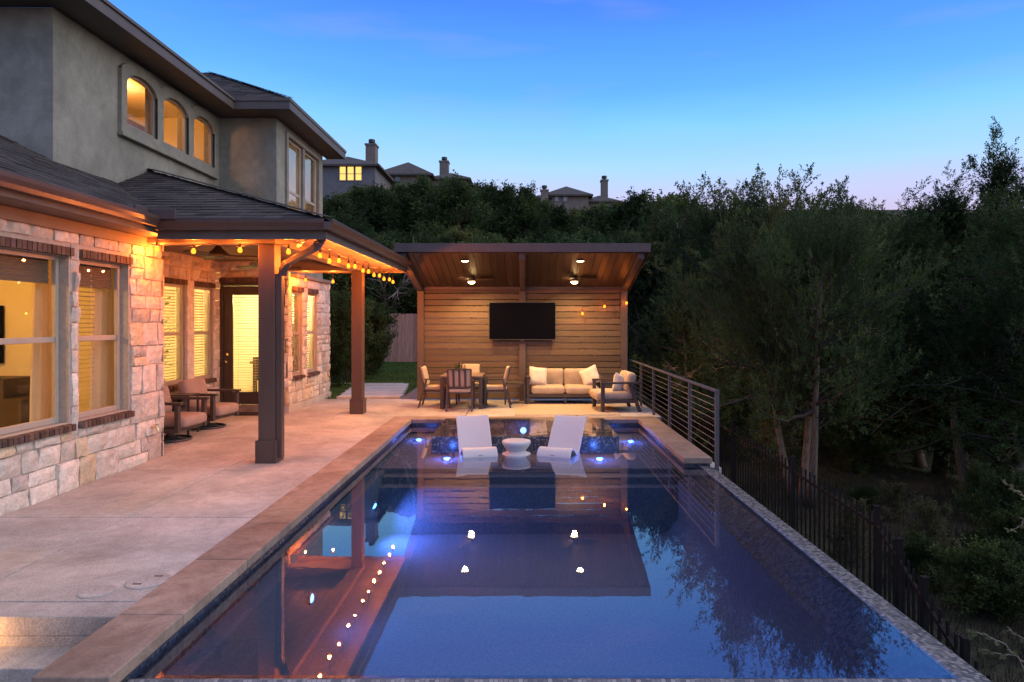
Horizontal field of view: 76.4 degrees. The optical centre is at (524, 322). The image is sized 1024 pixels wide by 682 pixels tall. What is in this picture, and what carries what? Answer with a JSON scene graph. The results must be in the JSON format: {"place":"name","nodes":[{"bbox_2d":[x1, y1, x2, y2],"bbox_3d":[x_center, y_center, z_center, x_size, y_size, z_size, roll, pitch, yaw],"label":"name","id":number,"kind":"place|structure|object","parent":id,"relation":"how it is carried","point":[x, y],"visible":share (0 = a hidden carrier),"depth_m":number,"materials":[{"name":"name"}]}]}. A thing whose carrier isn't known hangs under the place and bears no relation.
{"place":"outdoors","nodes":[
{"label":"outdoors","id":0,"kind":"place"},
{"bbox_2d":[336,394,403,398],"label":"step","id":1,"kind":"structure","parent":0,"point":[376,396],"depth_m":15.37,"materials":[{"name":"concrete"}]},
{"bbox_2d":[325,361,588,398],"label":"lawn","id":2,"kind":"structure","parent":0,"point":[398,379],"depth_m":19.46,"materials":[{"name":"plant"}]},
{"bbox_2d":[329,287,350,386],"bbox_3d":[-5.542,0.431,18.142,1.828,3.127,1.926,0,0,-19],"label":"shrub","id":3,"kind":"object","parent":2,"relation":"on","point":[340,311],"visible":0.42,"depth_m":17.92,"materials":[{"name":"green plant"}]},
{"bbox_2d":[331,280,386,379],"bbox_3d":[-5.309,0.350,19.251,1.961,3.185,1.862,0,0,24],"label":"shrub","id":4,"kind":"object","parent":2,"relation":"on","point":[369,336],"visible":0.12,"depth_m":19.29,"materials":[{"name":"green plant"}]},
{"bbox_2d":[365,296,398,374],"bbox_3d":[-4.838,0.482,20.564,1.591,2.722,1.676,0,0,15],"label":"shrub","id":5,"kind":"object","parent":2,"relation":"on","point":[381,318],"visible":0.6,"depth_m":20.33,"materials":[{"name":"green plant"}]},
{"bbox_2d":[347,313,607,361],"bbox_3d":[-4.939,0.619,24.520,16.122,1.921,0.060,0,0,0],"label":"wooden fence","id":6,"kind":"object","parent":2,"relation":"on","point":[404,346],"visible":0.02,"depth_m":24.49,"materials":[{"name":"brown wood"}]},
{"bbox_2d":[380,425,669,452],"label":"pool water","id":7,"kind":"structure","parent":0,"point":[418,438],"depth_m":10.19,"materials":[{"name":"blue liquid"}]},
{"bbox_2d":[456,415,497,467],"bbox_3d":[-0.722,1.739,9.593,0.500,0.614,0.963,0,0,-12],"label":"pool lounger","id":8,"kind":"object","parent":7,"relation":"in","point":[476,449],"visible":1,"depth_m":9.70,"materials":[{"name":"white plastic"}]},
{"bbox_2d":[536,415,586,468],"bbox_3d":[0.550,1.739,9.574,0.500,0.614,0.964,0,0,20],"label":"pool lounger","id":9,"kind":"object","parent":7,"relation":"in","point":[562,450],"visible":1,"depth_m":9.65,"materials":[{"name":"white plastic"}]},
{"bbox_2d":[108,0,1023,209],"label":"sky","id":10,"kind":"structure","parent":0,"point":[882,95],"materials":[{"name":"blue"}]},
{"bbox_2d":[466,210,1023,681],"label":"ground","id":11,"kind":"structure","parent":0,"point":[998,670],"depth_m":10.39,"materials":[{"name":"green plant"}]},
{"bbox_2d":[0,636,88,681],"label":"patio steps","id":12,"kind":"structure","parent":11,"relation":"on","point":[25,658],"depth_m":3.89,"materials":[{"name":"concrete"}]},
{"bbox_2d":[0,0,411,515],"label":"house","id":13,"kind":"structure","parent":11,"relation":"on","point":[127,142],"depth_m":8.56,"materials":[{"name":"stone"}]},
{"bbox_2d":[0,236,75,447],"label":"window","id":14,"kind":"structure","parent":13,"relation":"in","point":[43,269],"depth_m":6.91,"materials":[{"name":"clear glass"}]},
{"bbox_2d":[78,249,134,428],"bbox_3d":[-5.034,0.375,7.771,0.423,2.410,1.302,0,0,0],"label":"window","id":15,"kind":"structure","parent":13,"relation":"in","point":[104,278],"depth_m":7.91,"materials":[{"name":"clear glass"}]},
{"bbox_2d":[127,76,153,137],"bbox_3d":[-6.120,-3.426,10.280,0.050,0.852,0.820,0,0,0],"label":"arched window","id":16,"kind":"structure","parent":13,"relation":"in","point":[141,82],"depth_m":10.65,"materials":[{"name":"beige glass"}]},
{"bbox_2d":[162,277,187,390],"bbox_3d":[-6.161,0.202,11.325,0.236,1.925,0.790,0,0,0],"label":"window","id":17,"kind":"structure","parent":13,"relation":"in","point":[173,281],"depth_m":11.52,"materials":[{"name":"clear glass"}]},
{"bbox_2d":[164,98,185,153],"bbox_3d":[-6.120,-3.426,11.275,0.050,0.852,0.810,0,0,0],"label":"arched window","id":18,"kind":"structure","parent":13,"relation":"in","point":[183,150],"depth_m":11.64,"materials":[{"name":"beige glass"}]},
{"bbox_2d":[194,281,216,383],"bbox_3d":[-6.160,0.202,12.355,0.238,1.925,0.790,0,0,0],"label":"window","id":19,"kind":"structure","parent":13,"relation":"in","point":[201,285],"depth_m":12.57,"materials":[{"name":"beige glass"}]},
{"bbox_2d":[183,245,257,259],"bbox_3d":[-4.517,-1.095,9.674,1.127,0.250,1.134,0,0,0],"label":"ceiling fan","id":20,"kind":"object","parent":13,"relation":"hanging from","point":[216,252],"visible":0.78,"depth_m":9.66,"materials":[{"name":"wood"}]},
{"bbox_2d":[223,286,257,403],"bbox_3d":[-5.647,0.458,13.003,0.775,2.365,0.165,0,0,0],"label":"door","id":21,"kind":"structure","parent":13,"relation":"in","point":[229,292],"depth_m":13.01,"materials":[{"name":"paint"}]},
{"bbox_2d":[154,240,393,283],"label":"string lights","id":22,"kind":"object","parent":13,"relation":"hanging from","point":[193,251],"visible":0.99,"depth_m":8.61,"materials":[{"name":"glass"}]},
{"bbox_2d":[289,140,300,210],"bbox_3d":[-5.005,-2.840,13.965,0.050,2.036,0.926,0,0,0],"label":"window","id":23,"kind":"structure","parent":13,"relation":"in","point":[298,195],"depth_m":14.38,"materials":[{"name":"beige glass"}]},
{"bbox_2d":[292,286,304,379],"bbox_3d":[-4.789,0.228,13.535,0.236,1.915,0.610,0,0,0],"label":"window","id":24,"kind":"structure","parent":13,"relation":"in","point":[298,289],"depth_m":13.77,"materials":[{"name":"beige glass"}]},
{"bbox_2d":[307,289,319,376],"bbox_3d":[-4.789,0.228,14.485,0.236,1.915,0.690,0,0,0],"label":"window","id":25,"kind":"structure","parent":13,"relation":"in","point":[312,291],"depth_m":14.75,"materials":[{"name":"beige glass"}]},
{"bbox_2d":[323,194,364,225],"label":"hillside tree","id":26,"kind":"object","parent":11,"relation":"on","point":[339,203],"visible":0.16,"depth_m":46.59,"materials":[{"name":"green plant"}]},
{"bbox_2d":[323,139,395,200],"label":"hilltop house","id":27,"kind":"structure","parent":11,"relation":"on","point":[339,175],"depth_m":60.00,"materials":[{"name":"paint"}]},
{"bbox_2d":[332,205,394,294],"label":"juniper tree","id":28,"kind":"object","parent":11,"relation":"on","point":[355,225],"visible":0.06,"depth_m":28.31,"materials":[{"name":"green plant"}]},
{"bbox_2d":[346,182,381,232],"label":"hillside tree","id":29,"kind":"object","parent":11,"relation":"on","point":[357,194],"visible":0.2,"depth_m":49.66,"materials":[{"name":"green plant"}]},
{"bbox_2d":[350,180,444,240],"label":"hillside tree","id":30,"kind":"object","parent":11,"relation":"on","point":[385,200],"visible":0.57,"depth_m":46.98,"materials":[{"name":"green plant"}]},
{"bbox_2d":[371,174,434,239],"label":"hillside tree","id":31,"kind":"object","parent":11,"relation":"on","point":[401,188],"visible":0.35,"depth_m":49.02,"materials":[{"name":"green plant"}]},
{"bbox_2d":[365,273,446,331],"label":"hillside tree","id":32,"kind":"object","parent":11,"relation":"on","point":[409,299],"visible":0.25,"depth_m":25.30,"materials":[{"name":"green plant"}]},
{"bbox_2d":[385,157,472,187],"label":"hilltop house","id":33,"kind":"structure","parent":11,"relation":"on","point":[405,172],"depth_m":68.84,"materials":[{"name":"metal"}]},
{"bbox_2d":[383,177,493,241],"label":"hillside tree","id":34,"kind":"object","parent":11,"relation":"on","point":[432,189],"visible":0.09,"depth_m":47.72,"materials":[{"name":"green plant"}]},
{"bbox_2d":[436,225,482,242],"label":"hillside tree","id":35,"kind":"object","parent":11,"relation":"on","point":[461,235],"visible":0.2,"depth_m":40.74,"materials":[{"name":"green plant"}]},
{"bbox_2d":[409,169,513,239],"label":"hillside tree","id":36,"kind":"object","parent":11,"relation":"on","point":[456,197],"visible":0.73,"depth_m":45.63,"materials":[{"name":"green plant"}]},
{"bbox_2d":[416,232,508,330],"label":"hillside tree","id":37,"kind":"object","parent":11,"relation":"on","point":[495,240],"visible":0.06,"depth_m":26.23,"materials":[{"name":"green plant"}]},
{"bbox_2d":[400,386,611,398],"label":"patio floor","id":38,"kind":"structure","parent":11,"relation":"on","point":[412,394],"depth_m":15.55,"materials":[{"name":"beige concrete"}]},
{"bbox_2d":[164,470,855,674],"bbox_3d":[0.094,2.540,6.350,4.412,0.960,6.300,0,0,0],"label":"pool shell","id":39,"kind":"object","parent":11,"relation":"in","point":[483,574],"visible":0.67,"depth_m":6.62,"materials":[{"name":"paint"}]},
{"bbox_2d":[374,451,675,472],"bbox_3d":[0.000,2.370,10.540,4.224,0.660,2.920,0,0,0],"label":"sun shelf","id":40,"kind":"object","parent":39,"relation":"on","point":[429,462],"visible":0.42,"depth_m":9.26,"materials":[{"name":"tile"}]},
{"bbox_2d":[502,438,530,465],"bbox_3d":[-0.125,1.873,9.400,0.424,0.335,0.424,0,0,0],"label":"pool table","id":41,"kind":"object","parent":40,"relation":"on","point":[516,453],"visible":1,"depth_m":9.25,"materials":[{"name":"white plastic"}]},
{"bbox_2d":[431,418,618,453],"bbox_3d":[0.000,2.233,11.025,2.920,0.934,1.890,0,0,0],"label":"spa","id":42,"kind":"object","parent":39,"relation":"on","point":[598,431],"visible":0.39,"depth_m":10.54,"materials":[{"name":"tile"}]},
{"bbox_2d":[135,467,951,677],"bbox_3d":[0.100,2.366,5.895,4.400,0.908,5.390,0,0,0],"label":"overflow ledge","id":43,"kind":"object","parent":39,"relation":"on","point":[868,641],"visible":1,"depth_m":4.47,"materials":[{"name":"tile"}]},
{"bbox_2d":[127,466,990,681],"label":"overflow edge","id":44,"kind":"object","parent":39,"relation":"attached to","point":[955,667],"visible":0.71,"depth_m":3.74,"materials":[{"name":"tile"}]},
{"bbox_2d":[638,481,866,674],"bbox_3d":[1.770,2.461,6.055,0.540,0.715,5.210,0,0,0],"label":"pool cove","id":45,"kind":"object","parent":39,"relation":"on","point":[704,561],"visible":1,"depth_m":5.91,"materials":[{"name":"paint"}]},
{"bbox_2d":[485,179,536,239],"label":"hillside tree","id":46,"kind":"object","parent":11,"relation":"on","point":[504,197],"visible":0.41,"depth_m":49.37,"materials":[{"name":"green plant"}]},
{"bbox_2d":[492,180,550,242],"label":"hillside tree","id":47,"kind":"object","parent":11,"relation":"on","point":[523,203],"visible":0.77,"depth_m":47.40,"materials":[{"name":"green plant"}]},
{"bbox_2d":[519,227,561,242],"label":"hillside tree","id":48,"kind":"object","parent":11,"relation":"on","point":[531,236],"visible":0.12,"depth_m":41.97,"materials":[{"name":"green plant"}]},
{"bbox_2d":[533,201,575,240],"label":"hillside tree","id":49,"kind":"object","parent":11,"relation":"on","point":[558,218],"visible":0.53,"depth_m":47.55,"materials":[{"name":"green plant"}]},
{"bbox_2d":[535,175,620,209],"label":"hilltop house","id":50,"kind":"structure","parent":11,"relation":"on","point":[569,197],"depth_m":75.00,"materials":[{"name":"metal"}]},
{"bbox_2d":[551,230,606,305],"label":"hillside tree","id":51,"kind":"object","parent":11,"relation":"on","point":[588,238],"visible":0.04,"depth_m":31.28,"materials":[{"name":"green plant"}]},
{"bbox_2d":[559,203,625,238],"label":"hillside tree","id":52,"kind":"object","parent":11,"relation":"on","point":[605,217],"visible":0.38,"depth_m":44.82,"materials":[{"name":"green plant"}]},
{"bbox_2d":[610,186,652,235],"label":"hillside tree","id":53,"kind":"object","parent":11,"relation":"on","point":[632,205],"visible":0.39,"depth_m":43.48,"materials":[{"name":"green plant"}]},
{"bbox_2d":[556,206,711,408],"bbox_3d":[4.751,-0.439,21.984,8.266,6.797,7.225,0,0,-38],"label":"woodland tree","id":54,"kind":"object","parent":11,"relation":"on","point":[641,291],"visible":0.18,"depth_m":21.30,"materials":[{"name":"green plant"}]},
{"bbox_2d":[588,188,680,230],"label":"hillside tree","id":55,"kind":"object","parent":11,"relation":"on","point":[650,197],"visible":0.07,"depth_m":45.68,"materials":[{"name":"green plant"}]},
{"bbox_2d":[582,199,691,395],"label":"juniper tree","id":56,"kind":"object","parent":11,"relation":"on","point":[670,206],"visible":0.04,"depth_m":24.11,"materials":[{"name":"green plant"}]},
{"bbox_2d":[589,223,713,410],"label":"woodland tree","id":57,"kind":"object","parent":11,"relation":"on","point":[652,238],"visible":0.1,"depth_m":21.37,"materials":[{"name":"green plant"}]},
{"bbox_2d":[639,191,715,229],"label":"hillside tree","id":58,"kind":"object","parent":11,"relation":"on","point":[680,204],"visible":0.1,"depth_m":34.55,"materials":[{"name":"green plant"}]},
{"bbox_2d":[609,171,750,417],"bbox_3d":[5.431,-0.747,20.765,5.344,7.808,5.538,0,0,-25],"label":"oak tree","id":59,"kind":"object","parent":11,"relation":"on","point":[662,220],"visible":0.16,"depth_m":20.59,"materials":[{"name":"green plant"}]},
{"bbox_2d":[617,277,790,445],"bbox_3d":[4.388,0.931,15.476,4.572,4.146,3.682,0,0,-14],"label":"juniper tree","id":60,"kind":"object","parent":11,"relation":"on","point":[692,363],"visible":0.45,"depth_m":15.29,"materials":[{"name":"green plant"}]},
{"bbox_2d":[638,233,778,418],"bbox_3d":[5.479,0.269,18.059,5.112,5.788,4.933,0,0,17],"label":"woodland tree","id":61,"kind":"object","parent":11,"relation":"on","point":[678,273],"visible":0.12,"depth_m":17.89,"materials":[{"name":"green plant"}]},
{"bbox_2d":[710,461,721,473],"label":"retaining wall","id":62,"kind":"structure","parent":11,"relation":"on","point":[712,464],"depth_m":8.70,"materials":[{"name":"concrete"}]},
{"bbox_2d":[629,359,719,470],"bbox_3d":[2.500,1.450,11.930,0.055,1.140,6.980,0,0,0],"label":"cable railing","id":63,"kind":"object","parent":62,"relation":"on","point":[716,412],"visible":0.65,"depth_m":9.84,"materials":[{"name":"metal"}]},
{"bbox_2d":[636,175,813,445],"bbox_3d":[5.963,-0.474,18.231,6.156,7.364,7.043,0,0,-11],"label":"juniper tree","id":64,"kind":"object","parent":11,"relation":"on","point":[750,201],"visible":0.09,"depth_m":17.48,"materials":[{"name":"green plant"}]},
{"bbox_2d":[687,402,766,460],"bbox_3d":[4.694,2.624,14.970,1.917,1.661,1.448,0,0,10],"label":"bush","id":65,"kind":"object","parent":11,"relation":"on","point":[741,422],"visible":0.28,"depth_m":14.75,"materials":[{"name":"green plant"}]},
{"bbox_2d":[704,162,891,436],"bbox_3d":[6.911,-0.501,16.698,4.778,7.318,4.611,0,0,-23],"label":"oak tree","id":66,"kind":"object","parent":11,"relation":"on","point":[780,207],"visible":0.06,"depth_m":16.36,"materials":[{"name":"green plant"}]},
{"bbox_2d":[663,189,960,507],"bbox_3d":[4.596,0.410,11.118,4.379,5.526,5.436,0,0,11],"label":"juniper tree","id":67,"kind":"object","parent":11,"relation":"on","point":[814,257],"visible":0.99,"depth_m":10.32,"materials":[{"name":"green plant"}]},
{"bbox_2d":[671,390,990,680],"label":"iron fence","id":68,"kind":"object","parent":11,"relation":"on","point":[925,608],"visible":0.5,"depth_m":6.92,"materials":[{"name":"black metal"}]},
{"bbox_2d":[965,626,1023,672],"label":"branch","id":69,"kind":"object","parent":68,"relation":"attached to","point":[973,633],"visible":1,"depth_m":3.76,"materials":[{"name":"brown plant"}]},
{"bbox_2d":[825,413,896,478],"bbox_3d":[7.170,2.706,13.937,1.337,1.534,1.770,0,0,24],"label":"bush","id":70,"kind":"object","parent":11,"relation":"on","point":[868,453],"visible":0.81,"depth_m":13.78,"materials":[{"name":"green plant"}]},
{"bbox_2d":[844,481,886,510],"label":"scrub bush","id":71,"kind":"object","parent":11,"relation":"on","point":[865,492],"visible":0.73,"depth_m":10.81,"materials":[{"name":"green plant"}]},
{"bbox_2d":[741,175,998,478],"bbox_3d":[7.666,-0.008,14.809,5.726,6.588,6.551,0,0,2],"label":"juniper tree","id":72,"kind":"object","parent":11,"relation":"on","point":[833,209],"visible":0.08,"depth_m":14.21,"materials":[{"name":"green plant"}]},
{"bbox_2d":[742,209,1022,468],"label":"juniper tree","id":73,"kind":"object","parent":11,"relation":"on","point":[934,250],"visible":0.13,"depth_m":14.27,"materials":[{"name":"green plant"}]},
{"bbox_2d":[866,480,921,521],"bbox_3d":[5.772,2.801,10.071,0.668,0.689,0.680,0,0,-12],"label":"scrub bush","id":74,"kind":"object","parent":11,"relation":"on","point":[896,489],"visible":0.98,"depth_m":10.06,"materials":[{"name":"green plant"}]},
{"bbox_2d":[785,174,1023,468],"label":"juniper tree","id":75,"kind":"object","parent":11,"relation":"on","point":[919,460],"visible":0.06,"depth_m":15.22,"materials":[{"name":"green plant"}]},
{"bbox_2d":[882,529,958,595],"bbox_3d":[4.690,2.905,7.710,0.699,0.846,0.925,0,0,-29],"label":"scrub bush","id":76,"kind":"object","parent":11,"relation":"on","point":[918,553],"visible":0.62,"depth_m":7.64,"materials":[{"name":"green plant"}]},
{"bbox_2d":[901,496,952,552],"bbox_3d":[5.259,2.722,8.513,0.594,0.894,0.605,0,0,33],"label":"scrub bush","id":77,"kind":"object","parent":11,"relation":"on","point":[928,510],"visible":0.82,"depth_m":8.42,"materials":[{"name":"green plant"}]},
{"bbox_2d":[846,269,1023,493],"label":"juniper tree","id":78,"kind":"object","parent":11,"relation":"on","point":[962,328],"visible":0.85,"depth_m":12.12,"materials":[{"name":"green plant"}]},
{"bbox_2d":[864,174,1023,483],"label":"juniper tree","id":79,"kind":"object","parent":11,"relation":"on","point":[1011,228],"visible":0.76,"depth_m":11.76,"materials":[{"name":"green plant"}]},
{"bbox_2d":[929,442,969,478],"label":"scrub bush","id":80,"kind":"object","parent":11,"relation":"on","point":[944,461],"visible":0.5,"depth_m":14.71,"materials":[{"name":"green plant"}]},
{"bbox_2d":[881,154,1022,476],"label":"juniper tree","id":81,"kind":"object","parent":11,"relation":"on","point":[960,220],"visible":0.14,"depth_m":14.77,"materials":[{"name":"green plant"}]},
{"bbox_2d":[895,117,1023,469],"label":"juniper tree","id":82,"kind":"object","parent":11,"relation":"on","point":[1000,172],"visible":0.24,"depth_m":13.49,"materials":[{"name":"green plant"}]},
{"bbox_2d":[921,542,1023,623],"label":"scrub bush","id":83,"kind":"object","parent":11,"relation":"on","point":[959,565],"visible":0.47,"depth_m":7.01,"materials":[{"name":"green plant"}]},
{"bbox_2d":[925,534,1023,622],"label":"scrub bush","id":84,"kind":"object","parent":11,"relation":"on","point":[1015,585],"visible":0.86,"depth_m":6.80,"materials":[{"name":"green plant"}]},
{"bbox_2d":[946,461,1023,549],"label":"bush","id":85,"kind":"object","parent":11,"relation":"on","point":[990,484],"visible":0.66,"depth_m":8.62,"materials":[{"name":"green plant"}]},
{"bbox_2d":[952,459,1023,523],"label":"bush","id":86,"kind":"object","parent":11,"relation":"on","point":[974,477],"visible":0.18,"depth_m":10.22,"materials":[{"name":"green plant"}]},
{"bbox_2d":[965,495,1023,554],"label":"scrub bush","id":87,"kind":"object","parent":11,"relation":"on","point":[986,528],"visible":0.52,"depth_m":8.45,"materials":[{"name":"green plant"}]},
{"bbox_2d":[967,443,1021,477],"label":"bush","id":88,"kind":"object","parent":11,"relation":"on","point":[987,448],"visible":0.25,"depth_m":11.93,"materials":[{"name":"green plant"}]},
{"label":"patio base","id":89,"kind":"structure","parent":0,"visible":0},
{"bbox_2d":[0,399,660,635],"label":"patio","id":90,"kind":"structure","parent":89,"relation":"on","point":[175,508],"depth_m":6.21,"materials":[{"name":"concrete"}]},
{"bbox_2d":[76,584,115,598],"bbox_3d":[-2.862,1.796,4.341,0.224,0.009,0.224,0,0,0],"label":"skimmer lid","id":91,"kind":"object","parent":90,"relation":"on","point":[96,591],"visible":1,"depth_m":4.32,"materials":[{"name":"plastic"}]},
{"bbox_2d":[124,573,170,589],"bbox_3d":[-2.620,1.794,4.517,0.284,0.012,0.284,0,0,0],"label":"skimmer lid","id":92,"kind":"object","parent":90,"relation":"on","point":[147,581],"visible":1,"depth_m":4.49,"materials":[{"name":"plastic"}]},
{"bbox_2d":[162,385,209,442],"bbox_3d":[-5.390,1.386,9.928,0.800,0.829,0.800,0,0,3],"label":"swivel chair","id":93,"kind":"object","parent":90,"relation":"on","point":[177,420],"visible":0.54,"depth_m":9.85,"materials":[{"name":"fabric"}]},
{"bbox_2d":[172,378,240,429],"bbox_3d":[-5.420,1.386,11.127,0.800,0.829,0.800,0,0,6],"label":"swivel chair","id":94,"kind":"object","parent":90,"relation":"on","point":[217,410],"visible":0.6,"depth_m":10.95,"materials":[{"name":"fabric"}]},
{"bbox_2d":[418,365,445,407],"bbox_3d":[-1.958,1.370,13.860,0.576,0.869,0.558,0,0,0],"label":"dining chair","id":95,"kind":"object","parent":90,"relation":"on","point":[425,378],"visible":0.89,"depth_m":13.64,"materials":[{"name":"fabric"}]},
{"bbox_2d":[445,369,474,411],"bbox_3d":[-1.325,1.370,13.342,0.558,0.869,0.576,0,0,0],"label":"dining chair","id":96,"kind":"object","parent":90,"relation":"on","point":[460,381],"visible":0.98,"depth_m":13.15,"materials":[{"name":"metal"}]},
{"bbox_2d":[440,373,484,408],"bbox_3d":[-1.320,1.455,13.870,0.880,0.690,0.860,0,0,0],"label":"dining table","id":97,"kind":"object","parent":90,"relation":"on","point":[479,377],"visible":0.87,"depth_m":13.44,"materials":[{"name":"paint"}]},
{"bbox_2d":[484,365,511,407],"bbox_3d":[-0.572,1.370,13.860,0.576,0.869,0.558,0,0,0],"label":"dining chair","id":98,"kind":"object","parent":90,"relation":"on","point":[497,388],"visible":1,"depth_m":13.63,"materials":[{"name":"metal"}]},
{"bbox_2d":[394,243,650,400],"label":"pavilion","id":99,"kind":"structure","parent":90,"relation":"on","point":[522,269],"depth_m":14.94,"materials":[{"name":"paint"}]},
{"bbox_2d":[489,302,555,339],"bbox_3d":[-0.060,-0.024,14.864,1.530,0.872,0.112,0,0,0],"label":"television","id":100,"kind":"object","parent":99,"relation":"attached to","point":[522,320],"visible":1,"depth_m":14.81,"materials":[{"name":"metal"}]},
{"bbox_2d":[515,404,619,414],"bbox_3d":[0.825,1.792,13.430,2.050,0.009,1.740,0,0,0],"label":"rug","id":101,"kind":"object","parent":90,"relation":"on","point":[555,409],"visible":1,"depth_m":13.32,"materials":[{"name":"beige fabric"}]},
{"bbox_2d":[526,368,604,403],"bbox_3d":[0.880,1.425,14.565,1.710,0.751,0.770,0,0,0],"label":"loveseat","id":102,"kind":"object","parent":101,"relation":"on","point":[566,382],"visible":0.68,"depth_m":14.22,"materials":[{"name":"fabric"}]},
{"bbox_2d":[529,366,546,384],"bbox_3d":[0.289,1.200,14.500,0.425,0.432,0.230,0,0,0],"label":"throw pillow","id":103,"kind":"object","parent":102,"relation":"on","point":[538,375],"visible":0.94,"depth_m":14.44,"materials":[{"name":"fabric"}]},
{"bbox_2d":[579,365,600,384],"bbox_3d":[1.450,1.200,14.501,0.530,0.522,0.210,0,0,14],"label":"throw pillow","id":104,"kind":"object","parent":102,"relation":"on","point":[587,375],"visible":0.81,"depth_m":14.45,"materials":[{"name":"fabric"}]},
{"bbox_2d":[589,370,641,411],"bbox_3d":[1.841,1.410,13.418,0.921,0.801,0.900,0,0,-6],"label":"patio armchair","id":105,"kind":"object","parent":101,"relation":"on","point":[602,395],"visible":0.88,"depth_m":13.06,"materials":[{"name":"fabric"}]},
{"bbox_2d":[31,416,711,681],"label":"pool coping","id":106,"kind":"object","parent":89,"relation":"on","point":[123,645],"visible":0.88,"depth_m":4.70,"materials":[{"name":"stone"}]},
{"bbox_2d":[121,423,709,681],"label":"water line tile","id":107,"kind":"object","parent":89,"relation":"on","point":[167,655],"visible":0.11,"depth_m":5.01,"materials":[{"name":"tile"}]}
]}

